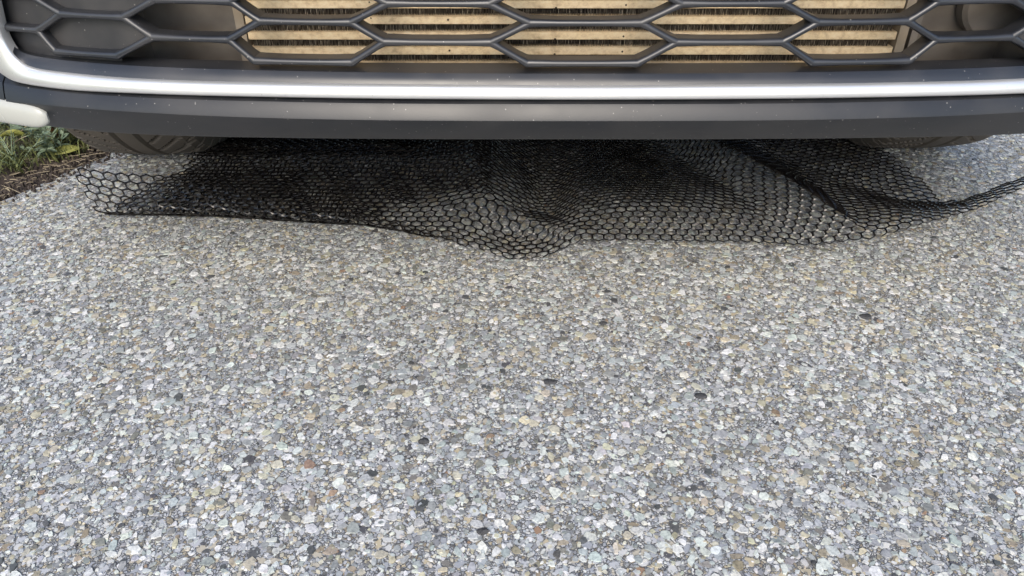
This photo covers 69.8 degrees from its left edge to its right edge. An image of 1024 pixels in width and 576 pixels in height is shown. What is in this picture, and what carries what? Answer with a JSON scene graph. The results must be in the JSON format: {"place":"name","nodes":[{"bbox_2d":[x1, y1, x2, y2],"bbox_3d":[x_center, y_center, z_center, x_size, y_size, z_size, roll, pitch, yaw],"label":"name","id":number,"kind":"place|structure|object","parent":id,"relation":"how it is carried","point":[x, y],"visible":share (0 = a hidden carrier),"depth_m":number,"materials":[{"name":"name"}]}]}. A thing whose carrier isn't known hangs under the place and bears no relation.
{"place":"outdoors","nodes":[
{"label":"outdoors","id":0,"kind":"place"},
{"bbox_2d":[0,124,124,208],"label":"soil","id":1,"kind":"structure","parent":0,"point":[8,176],"depth_m":1.40,"materials":[{"name":"brown soil"}]},
{"bbox_2d":[0,123,9,128],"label":"weed plant","id":2,"kind":"object","parent":1,"relation":"on","point":[4,124],"visible":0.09,"depth_m":1.54,"materials":[{"name":"green plant"}]},
{"bbox_2d":[0,129,25,136],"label":"fallen leaf","id":3,"kind":"object","parent":1,"relation":"on","point":[16,132],"visible":0.77,"depth_m":1.41,"materials":[{"name":"yellow plant"}]},
{"bbox_2d":[0,122,33,152],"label":"weed plant","id":4,"kind":"object","parent":1,"relation":"on","point":[18,140],"visible":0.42,"depth_m":1.41,"materials":[{"name":"green plant"}]},
{"bbox_2d":[0,124,62,170],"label":"weed plant","id":5,"kind":"object","parent":1,"relation":"on","point":[9,155],"visible":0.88,"depth_m":1.38,"materials":[{"name":"green plant"}]},
{"bbox_2d":[1,122,61,137],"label":"weed plant","id":6,"kind":"object","parent":1,"relation":"on","point":[20,129],"visible":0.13,"depth_m":1.47,"materials":[{"name":"green plant"}]},
{"bbox_2d":[11,125,70,157],"bbox_3d":[-0.904,-0.305,1.421,0.092,0.106,0.146,0,33,0],"label":"weed plant","id":7,"kind":"object","parent":1,"relation":"on","point":[44,147],"visible":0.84,"depth_m":1.41,"materials":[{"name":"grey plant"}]},
{"bbox_2d":[0,123,88,177],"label":"grass","id":8,"kind":"structure","parent":1,"relation":"on","point":[27,144],"depth_m":1.41,"materials":[{"name":"green plant"}]},
{"bbox_2d":[46,127,60,143],"bbox_3d":[-0.901,-0.301,1.446,0.030,0.023,0.040,0,33,0],"label":"plant","id":9,"kind":"object","parent":1,"relation":"on","point":[52,129],"visible":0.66,"depth_m":1.45,"materials":[{"name":"green plant"}]},
{"bbox_2d":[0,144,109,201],"bbox_3d":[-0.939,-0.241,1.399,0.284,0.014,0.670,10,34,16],"label":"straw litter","id":10,"kind":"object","parent":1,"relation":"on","point":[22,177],"visible":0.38,"depth_m":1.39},
{"bbox_2d":[47,128,86,148],"bbox_3d":[-0.868,-0.336,1.482,0.129,0.091,0.147,-14,36,-21],"label":"weed plant","id":11,"kind":"object","parent":1,"relation":"on","point":[69,137],"visible":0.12,"depth_m":1.45,"materials":[{"name":"green plant"}]},
{"bbox_2d":[54,145,81,154],"bbox_3d":[-0.870,-0.270,1.429,0.056,0.012,0.019,-14,35,-20],"label":"fallen leaf","id":12,"kind":"object","parent":1,"relation":"on","point":[69,150],"visible":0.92,"depth_m":1.43,"materials":[{"name":"yellow plant"}]},
{"bbox_2d":[0,134,1023,575],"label":"pavement","id":13,"kind":"structure","parent":0,"point":[530,494],"depth_m":0.86,"materials":[{"name":"gravel"}]},
{"bbox_2d":[418,438,428,443],"bbox_3d":[-0.095,0.165,0.791,0.013,0.005,0.008,0,33,0],"label":"dark pebble","id":14,"kind":"object","parent":13,"relation":"on","point":[423,441],"visible":1,"depth_m":0.79,"materials":[{"name":"grey stone"}]},
{"bbox_2d":[476,528,489,534],"bbox_3d":[-0.027,0.229,0.691,0.014,0.005,0.007,0,33,0],"label":"dark pebble","id":15,"kind":"object","parent":13,"relation":"on","point":[481,531],"visible":1,"depth_m":0.69,"materials":[{"name":"grey stone"}]},
{"bbox_2d":[0,0,1023,153],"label":"parked car","id":16,"kind":"object","parent":13,"relation":"on","point":[151,76],"visible":1,"depth_m":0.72,"materials":[{"name":"plastic"}]},
{"bbox_2d":[75,137,1023,259],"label":"plastic net","id":17,"kind":"object","parent":13,"relation":"on","point":[741,146],"visible":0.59,"depth_m":1.28,"materials":[{"name":"black plastic"}]},
{"bbox_2d":[543,378,556,384],"bbox_3d":[0.045,0.111,0.873,0.017,0.005,0.009,0,33,0],"label":"dark pebble","id":18,"kind":"object","parent":13,"relation":"on","point":[548,381],"visible":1,"depth_m":0.87,"materials":[{"name":"grey stone"}]},
{"bbox_2d":[694,393,706,398],"bbox_3d":[0.219,0.125,0.851,0.016,0.005,0.009,0,33,0],"label":"dark pebble","id":19,"kind":"object","parent":13,"relation":"on","point":[700,395],"visible":1,"depth_m":0.85,"materials":[{"name":"grey stone"}]},
{"bbox_2d":[859,313,871,319],"bbox_3d":[0.475,0.038,0.985,0.016,0.005,0.011,-8,34,-11],"label":"dark pebble","id":20,"kind":"object","parent":13,"relation":"on","point":[866,316],"visible":1,"depth_m":0.98,"materials":[{"name":"grey stone"}]}
]}

